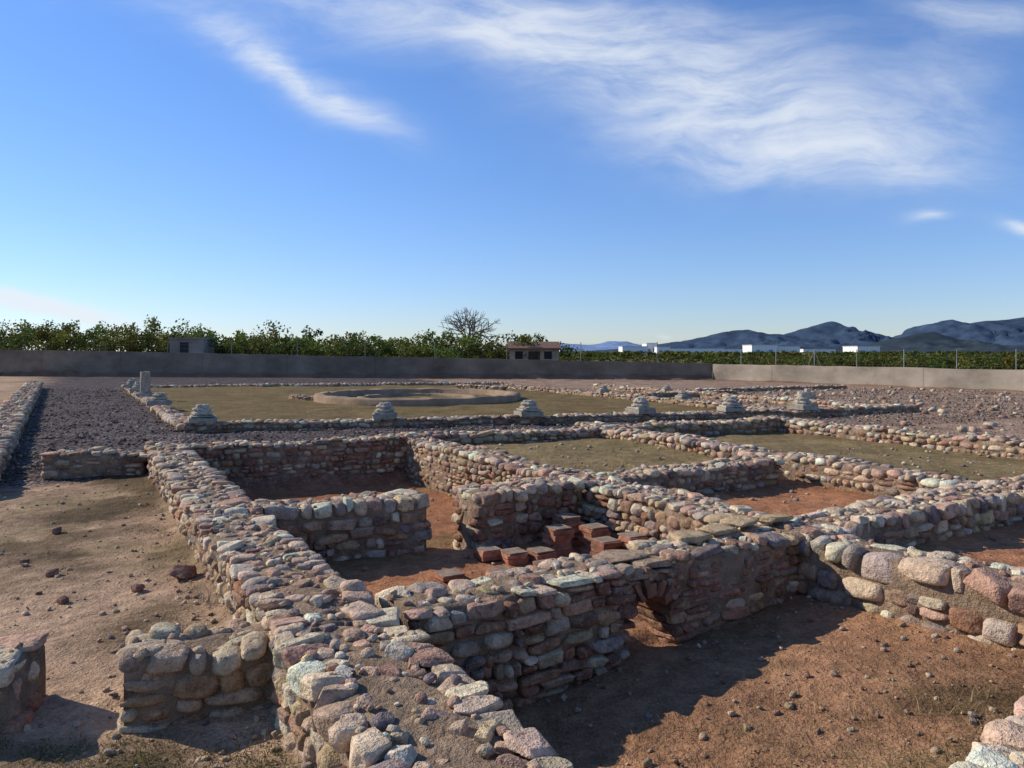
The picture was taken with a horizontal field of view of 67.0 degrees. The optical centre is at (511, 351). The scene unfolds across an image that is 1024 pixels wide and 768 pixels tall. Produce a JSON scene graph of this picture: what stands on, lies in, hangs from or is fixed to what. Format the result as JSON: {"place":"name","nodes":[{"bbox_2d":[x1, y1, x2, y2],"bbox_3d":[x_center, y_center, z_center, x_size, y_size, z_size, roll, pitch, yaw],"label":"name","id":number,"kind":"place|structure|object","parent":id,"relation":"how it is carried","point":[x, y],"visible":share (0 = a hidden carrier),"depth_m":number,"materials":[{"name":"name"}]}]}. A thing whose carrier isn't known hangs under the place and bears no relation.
{"place":"outdoors","nodes":[
{"label":"outdoors","id":0,"kind":"place"},
{"bbox_2d":[485,565,511,574],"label":"hypocaust brick pillar","id":1,"kind":"structure","parent":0,"point":[499,568],"depth_m":7.53,"materials":[{"name":"brick"}]},
{"bbox_2d":[0,352,1023,767],"bbox_3d":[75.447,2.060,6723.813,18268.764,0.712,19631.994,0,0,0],"label":"ground","id":2,"kind":"structure","parent":0,"point":[94,666],"depth_m":6.05,"materials":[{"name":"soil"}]},
{"bbox_2d":[0,381,43,480],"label":"rubble stone wall","id":3,"kind":"structure","parent":2,"relation":"on","point":[16,407],"depth_m":19.74,"materials":[{"name":"grey stone"}]},
{"bbox_2d":[0,632,49,733],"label":"rubble stone wall","id":4,"kind":"structure","parent":2,"relation":"on","point":[24,696],"depth_m":4.24,"materials":[{"name":"grey stone"}]},
{"bbox_2d":[39,446,147,479],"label":"rubble stone wall","id":5,"kind":"structure","parent":2,"relation":"on","point":[81,462],"depth_m":12.23,"materials":[{"name":"grey stone"}]},
{"bbox_2d":[121,384,187,430],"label":"peristyle footing wall","id":6,"kind":"structure","parent":2,"relation":"on","point":[173,417],"depth_m":22.86,"materials":[{"name":"stone"}]},
{"bbox_2d":[123,378,136,387],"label":"column base","id":7,"kind":"object","parent":6,"relation":"on","point":[130,383],"visible":0.77,"depth_m":38.27,"materials":[{"name":"stone"}]},
{"bbox_2d":[129,381,139,392],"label":"column base","id":8,"kind":"object","parent":6,"relation":"on","point":[135,387],"visible":0.63,"depth_m":34.24,"materials":[{"name":"stone"}]},
{"bbox_2d":[136,371,153,396],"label":"broken column","id":9,"kind":"structure","parent":6,"relation":"on","point":[145,386],"depth_m":31.12,"materials":[{"name":"stone"}]},
{"bbox_2d":[146,392,171,405],"bbox_3d":[-11.847,1.577,25.997,0.639,0.451,0.674,0,0,-7],"label":"column base","id":10,"kind":"object","parent":6,"relation":"on","point":[159,398],"visible":1,"depth_m":25.78,"materials":[{"name":"stone"}]},
{"bbox_2d":[168,338,214,353],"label":"concrete shed","id":11,"kind":"structure","parent":2,"relation":"on","point":[188,345],"depth_m":64.20,"materials":[{"name":"grey concrete"}]},
{"bbox_2d":[180,342,187,352],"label":"door","id":12,"kind":"structure","parent":11,"relation":"in","point":[183,345],"depth_m":64.16,"materials":[{"name":"metal"}]},
{"bbox_2d":[115,618,274,733],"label":"rubble stone wall","id":13,"kind":"structure","parent":2,"relation":"on","point":[176,675],"depth_m":4.21,"materials":[{"name":"grey stone"}]},
{"bbox_2d":[144,440,249,540],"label":"rubble stone wall","id":14,"kind":"structure","parent":2,"relation":"on","point":[182,477],"depth_m":9.59,"materials":[{"name":"beige stone"}]},
{"bbox_2d":[184,499,384,666],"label":"rubble stone wall","id":15,"kind":"structure","parent":2,"relation":"on","point":[257,567],"depth_m":5.45,"materials":[{"name":"grey stone"}]},
{"bbox_2d":[0,314,577,360],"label":"orange grove","id":16,"kind":"object","parent":2,"relation":"on","point":[115,340],"visible":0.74,"depth_m":67.90,"materials":[{"name":"green plant"}]},
{"bbox_2d":[177,433,408,480],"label":"rubble stone wall","id":17,"kind":"structure","parent":2,"relation":"on","point":[344,455],"depth_m":13.39,"materials":[{"name":"stone"}]},
{"bbox_2d":[289,394,313,399],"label":"pool apse wall","id":18,"kind":"structure","parent":2,"relation":"on","point":[301,396],"depth_m":31.74,"materials":[{"name":"stone"}]},
{"bbox_2d":[211,489,431,560],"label":"rubble stone wall","id":19,"kind":"structure","parent":2,"relation":"on","point":[342,527],"depth_m":8.07,"materials":[{"name":"grey stone"}]},
{"bbox_2d":[151,381,505,387],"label":"peristyle footing wall","id":20,"kind":"structure","parent":2,"relation":"on","point":[328,384],"depth_m":44.68,"materials":[{"name":"stone"}]},
{"bbox_2d":[0,342,657,361],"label":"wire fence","id":21,"kind":"object","parent":2,"relation":"on","point":[297,344],"visible":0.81,"depth_m":62.00,"materials":[{"name":"metal"}]},
{"bbox_2d":[0,349,711,379],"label":"perimeter concrete wall","id":22,"kind":"structure","parent":2,"relation":"on","point":[29,363],"depth_m":59.51,"materials":[{"name":"grey concrete"}]},
{"bbox_2d":[313,388,520,405],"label":"circular pool","id":23,"kind":"structure","parent":2,"relation":"on","point":[365,397],"depth_m":30.58,"materials":[{"name":"stone"}]},
{"bbox_2d":[271,607,572,767],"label":"rubble stone wall","id":24,"kind":"structure","parent":2,"relation":"on","point":[386,690],"depth_m":3.48,"materials":[{"name":"grey stone"}]},
{"bbox_2d":[433,568,464,581],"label":"hypocaust brick pillar","id":25,"kind":"structure","parent":2,"relation":"on","point":[446,575],"depth_m":7.36,"materials":[{"name":"red brick"}]},
{"bbox_2d":[439,307,500,347],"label":"bare tree","id":26,"kind":"object","parent":2,"relation":"on","point":[468,324],"visible":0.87,"depth_m":79.65,"materials":[{"name":"brown plant"}]},
{"bbox_2d":[456,384,507,390],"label":"pool apse wall","id":27,"kind":"structure","parent":2,"relation":"on","point":[465,386],"depth_m":39.15,"materials":[{"name":"stone"}]},
{"bbox_2d":[473,545,500,561],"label":"hypocaust brick pillar","id":28,"kind":"structure","parent":2,"relation":"on","point":[485,553],"depth_m":8.02,"materials":[{"name":"red brick"}]},
{"bbox_2d":[403,436,583,497],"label":"rubble stone wall","id":29,"kind":"structure","parent":2,"relation":"on","point":[439,465],"depth_m":12.30,"materials":[{"name":"beige stone"}]},
{"bbox_2d":[183,408,824,432],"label":"peristyle footing wall","id":30,"kind":"structure","parent":2,"relation":"on","point":[339,423],"depth_m":20.87,"materials":[{"name":"stone"}]},
{"bbox_2d":[187,404,217,423],"bbox_3d":[-7.749,1.533,19.348,0.683,0.493,0.656,0,0,-24],"label":"column base","id":31,"kind":"object","parent":30,"relation":"on","point":[202,414],"visible":1,"depth_m":19.15,"materials":[{"name":"stone"}]},
{"bbox_2d":[372,402,397,419],"bbox_3d":[-3.353,1.542,20.397,0.664,0.460,0.655,0,0,-9],"label":"column base","id":32,"kind":"object","parent":30,"relation":"on","point":[384,410],"visible":1,"depth_m":20.16,"materials":[{"name":"stone"}]},
{"bbox_2d":[514,399,543,416],"bbox_3d":[0.458,1.540,21.383,0.655,0.463,0.665,0,0,-19],"label":"column base","id":33,"kind":"object","parent":30,"relation":"on","point":[528,408],"visible":1,"depth_m":21.18,"materials":[{"name":"stone"}]},
{"bbox_2d":[625,397,655,413],"bbox_3d":[3.709,1.531,22.303,0.671,0.484,0.644,0,0,-31],"label":"column base","id":34,"kind":"object","parent":30,"relation":"on","point":[640,405],"visible":1,"depth_m":22.11,"materials":[{"name":"stone"}]},
{"bbox_2d":[717,396,745,411],"bbox_3d":[6.512,1.532,23.003,0.638,0.454,0.684,0,0,-10],"label":"column base","id":35,"kind":"object","parent":30,"relation":"on","point":[730,403],"visible":1,"depth_m":22.81,"materials":[{"name":"stone"}]},
{"bbox_2d":[787,391,818,409],"bbox_3d":[8.899,1.486,23.700,0.724,0.584,0.682,0,0,-27],"label":"column base","id":36,"kind":"object","parent":30,"relation":"on","point":[802,401],"visible":1,"depth_m":23.54,"materials":[{"name":"stone"}]},
{"bbox_2d":[375,553,637,711],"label":"rubble stone wall","id":37,"kind":"structure","parent":2,"relation":"on","point":[517,637],"depth_m":5.12,"materials":[{"name":"grey stone"}]},
{"bbox_2d":[0,386,1023,767],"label":"loose stones","id":38,"kind":"object","parent":2,"relation":"on","point":[184,572],"visible":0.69,"depth_m":6.05,"materials":[{"name":"grey stone"}]},
{"bbox_2d":[499,547,528,564],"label":"hypocaust brick pillar","id":39,"kind":"structure","parent":2,"relation":"on","point":[514,556],"depth_m":7.92,"materials":[{"name":"red brick"}]},
{"bbox_2d":[451,476,584,549],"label":"rubble stone wall","id":40,"kind":"structure","parent":2,"relation":"on","point":[513,511],"depth_m":8.71,"materials":[{"name":"beige stone"}]},
{"bbox_2d":[509,349,558,359],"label":"walls","id":41,"kind":"structure","parent":2,"relation":"on","point":[555,354],"depth_m":61.20,"materials":[{"name":"paint"}]},
{"bbox_2d":[515,351,551,358],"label":"windows","id":42,"kind":"structure","parent":41,"relation":"attached to","point":[519,354],"depth_m":61.16,"materials":[{"name":"glass"}]},
{"bbox_2d":[528,351,539,359],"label":"door","id":43,"kind":"structure","parent":41,"relation":"attached to","point":[534,355],"depth_m":61.16,"materials":[{"name":"paint"}]},
{"bbox_2d":[508,342,560,348],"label":"tiled roof","id":44,"kind":"structure","parent":41,"relation":"on","point":[548,345],"depth_m":61.36,"materials":[{"name":"tile"}]},
{"bbox_2d":[527,546,557,561],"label":"hypocaust brick pillar","id":45,"kind":"structure","parent":2,"relation":"on","point":[539,553],"depth_m":7.98,"materials":[{"name":"red brick"}]},
{"bbox_2d":[541,524,574,554],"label":"hypocaust brick pillar","id":46,"kind":"structure","parent":2,"relation":"on","point":[557,538],"depth_m":8.26,"materials":[{"name":"red brick"}]},
{"bbox_2d":[552,513,584,546],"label":"hypocaust brick pillar","id":47,"kind":"structure","parent":2,"relation":"on","point":[573,521],"depth_m":8.58,"materials":[{"name":"red brick"}]},
{"bbox_2d":[578,523,610,553],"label":"hypocaust brick pillar","id":48,"kind":"structure","parent":2,"relation":"on","point":[588,532],"depth_m":8.34,"materials":[{"name":"red brick"}]},
{"bbox_2d":[400,415,790,445],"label":"rubble stone wall","id":49,"kind":"structure","parent":2,"relation":"on","point":[760,424],"depth_m":15.86,"materials":[{"name":"beige stone"}]},
{"bbox_2d":[589,536,624,555],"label":"hypocaust brick pillar","id":50,"kind":"structure","parent":2,"relation":"on","point":[599,544],"depth_m":7.95,"materials":[{"name":"red brick"}]},
{"bbox_2d":[572,549,683,644],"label":"brick arch","id":51,"kind":"structure","parent":2,"relation":"on","point":[650,580],"depth_m":5.79,"materials":[{"name":"stone"}]},
{"bbox_2d":[617,531,647,549],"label":"hypocaust brick pillar","id":52,"kind":"structure","parent":2,"relation":"on","point":[625,537],"depth_m":7.94,"materials":[{"name":"red brick"}]},
{"bbox_2d":[263,350,1023,359],"bbox_3d":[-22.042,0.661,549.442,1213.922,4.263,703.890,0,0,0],"label":"distant tree belt","id":53,"kind":"object","parent":2,"relation":"on","point":[700,354],"visible":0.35,"depth_m":272.94,"materials":[{"name":"green plant"}]},
{"bbox_2d":[500,383,794,410],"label":"peristyle footing wall","id":54,"kind":"structure","parent":2,"relation":"on","point":[693,402],"depth_m":31.65,"materials":[{"name":"stone"}]},
{"bbox_2d":[596,385,610,393],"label":"column base","id":55,"kind":"object","parent":54,"relation":"on","point":[603,389],"visible":0.99,"depth_m":33.75,"materials":[{"name":"stone"}]},
{"bbox_2d":[660,385,672,391],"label":"column base","id":56,"kind":"object","parent":54,"relation":"on","point":[666,387],"visible":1,"depth_m":34.37,"materials":[{"name":"stone"}]},
{"bbox_2d":[674,391,691,399],"bbox_3d":[6.407,1.620,28.998,0.491,0.338,0.520,0,0,-23],"label":"column base","id":57,"kind":"object","parent":54,"relation":"on","point":[682,395],"visible":1,"depth_m":28.86,"materials":[{"name":"stone"}]},
{"bbox_2d":[549,469,803,540],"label":"rubble stone wall","id":58,"kind":"structure","parent":2,"relation":"on","point":[616,505],"depth_m":8.39,"materials":[{"name":"beige stone"}]},
{"bbox_2d":[634,389,738,397],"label":"rubble stone wall","id":59,"kind":"structure","parent":2,"relation":"on","point":[667,394],"depth_m":33.44,"materials":[{"name":"grey stone"}]},
{"bbox_2d":[597,454,784,493],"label":"rubble stone wall","id":60,"kind":"structure","parent":2,"relation":"on","point":[734,474],"depth_m":10.48,"materials":[{"name":"beige stone"}]},
{"bbox_2d":[626,523,804,643],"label":"rubble stone wall","id":61,"kind":"structure","parent":2,"relation":"on","point":[742,572],"depth_m":6.13,"materials":[{"name":"grey stone"}]},
{"bbox_2d":[668,513,793,543],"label":"flat tile slabs","id":62,"kind":"structure","parent":61,"relation":"on","point":[727,521],"depth_m":6.61,"materials":[{"name":"stone"}]},
{"bbox_2d":[592,383,887,406],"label":"rubble stone wall","id":63,"kind":"structure","parent":2,"relation":"on","point":[771,399],"depth_m":31.18,"materials":[{"name":"grey stone"}]},
{"bbox_2d":[804,388,816,398],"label":"column base","id":64,"kind":"object","parent":63,"relation":"on","point":[810,395],"visible":0.61,"depth_m":28.68,"materials":[{"name":"stone"}]},
{"bbox_2d":[693,384,847,391],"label":"rubble stone wall","id":65,"kind":"structure","parent":2,"relation":"on","point":[770,388],"depth_m":39.78,"materials":[{"name":"grey stone"}]},
{"bbox_2d":[575,421,986,496],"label":"rubble stone wall","id":66,"kind":"structure","parent":2,"relation":"on","point":[855,475],"depth_m":11.04,"materials":[{"name":"beige stone"}]},
{"bbox_2d":[559,352,1023,370],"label":"orange grove","id":67,"kind":"object","parent":2,"relation":"on","point":[973,361],"visible":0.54,"depth_m":65.08,"materials":[{"name":"green plant"}]},
{"bbox_2d":[712,364,1023,391],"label":"perimeter concrete wall","id":68,"kind":"structure","parent":2,"relation":"on","point":[967,379],"depth_m":44.71,"materials":[{"name":"grey concrete"}]},
{"bbox_2d":[819,403,923,416],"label":"rubble stone wall","id":69,"kind":"structure","parent":2,"relation":"on","point":[845,410],"depth_m":24.72,"materials":[{"name":"grey stone"}]},
{"bbox_2d":[741,349,1017,369],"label":"wire fence","id":70,"kind":"object","parent":2,"relation":"on","point":[856,364],"visible":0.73,"depth_m":50.48,"materials":[{"name":"metal"}]},
{"bbox_2d":[758,474,1023,578],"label":"rubble stone wall","id":71,"kind":"structure","parent":2,"relation":"on","point":[940,513],"depth_m":7.68,"materials":[{"name":"grey stone"}]},
{"bbox_2d":[777,418,1023,459],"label":"rubble stone wall","id":72,"kind":"structure","parent":2,"relation":"on","point":[1011,446],"depth_m":15.13,"materials":[{"name":"beige stone"}]},
{"bbox_2d":[796,530,1023,650],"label":"rubble stone wall","id":73,"kind":"structure","parent":2,"relation":"on","point":[977,600],"depth_m":5.68,"materials":[{"name":"beige stone"}]},
{"bbox_2d":[949,696,1023,767],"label":"rubble stone wall","id":74,"kind":"structure","parent":2,"relation":"on","point":[1001,745],"depth_m":3.19,"materials":[{"name":"grey stone"}]},
{"bbox_2d":[0,0,1023,351],"label":"sky","id":75,"kind":"structure","parent":0,"point":[587,172],"materials":[{"name":"blue"}]},
{"bbox_2d":[6,388,1023,469],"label":"gravel","id":76,"kind":"structure","parent":0,"point":[35,453],"depth_m":22.30,"materials":[{"name":"grey gravel"}]},
{"bbox_2d":[532,558,553,566],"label":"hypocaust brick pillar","id":77,"kind":"structure","parent":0,"point":[536,563],"depth_m":7.58,"materials":[{"name":"red brick"}]},
{"bbox_2d":[561,341,641,350],"bbox_3d":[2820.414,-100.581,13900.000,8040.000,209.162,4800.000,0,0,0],"label":"distant hills","id":78,"kind":"structure","parent":0,"point":[607,345],"depth_m":13849.09,"materials":[{"name":"blue"}]},
{"bbox_2d":[618,346,647,351],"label":"warehouse","id":79,"kind":"structure","parent":0,"point":[633,348],"depth_m":1100.00,"materials":[{"name":"paint"}]},
{"bbox_2d":[642,343,656,352],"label":"warehouse","id":80,"kind":"structure","parent":0,"point":[651,346],"depth_m":1150.00,"materials":[{"name":"paint"}]},
{"bbox_2d":[654,347,669,352],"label":"warehouse","id":81,"kind":"structure","parent":0,"point":[660,349],"depth_m":1120.00,"materials":[{"name":"paint"}]},
{"bbox_2d":[670,348,724,352],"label":"warehouse","id":82,"kind":"structure","parent":0,"point":[693,350],"depth_m":1400.00,"materials":[{"name":"paint"}]},
{"bbox_2d":[724,349,742,351],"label":"warehouse","id":83,"kind":"structure","parent":0,"point":[733,350],"depth_m":1500.00,"materials":[{"name":"paint"}]},
{"bbox_2d":[743,345,776,351],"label":"warehouse","id":84,"kind":"structure","parent":0,"point":[760,348],"depth_m":1000.00,"materials":[{"name":"paint"}]},
{"bbox_2d":[777,346,799,351],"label":"warehouse","id":85,"kind":"structure","parent":0,"point":[784,348],"depth_m":1010.00,"materials":[{"name":"paint"}]},
{"bbox_2d":[585,317,1023,351],"bbox_3d":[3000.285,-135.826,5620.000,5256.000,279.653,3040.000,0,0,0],"label":"mountain range","id":86,"kind":"structure","parent":0,"point":[1000,332],"depth_m":5609.01,"materials":[{"name":"stone"}]},
{"bbox_2d":[800,349,835,352],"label":"warehouse","id":87,"kind":"structure","parent":0,"point":[818,349],"depth_m":1500.00,"materials":[{"name":"paint"}]},
{"bbox_2d":[842,346,879,351],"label":"warehouse","id":88,"kind":"structure","parent":0,"point":[867,348],"depth_m":900.00,"materials":[{"name":"paint"}]},
{"bbox_2d":[727,332,1023,351],"bbox_3d":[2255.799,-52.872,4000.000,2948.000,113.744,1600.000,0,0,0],"label":"foothills","id":89,"kind":"structure","parent":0,"point":[929,341],"depth_m":3928.44,"materials":[{"name":"grey stone"}]}
]}

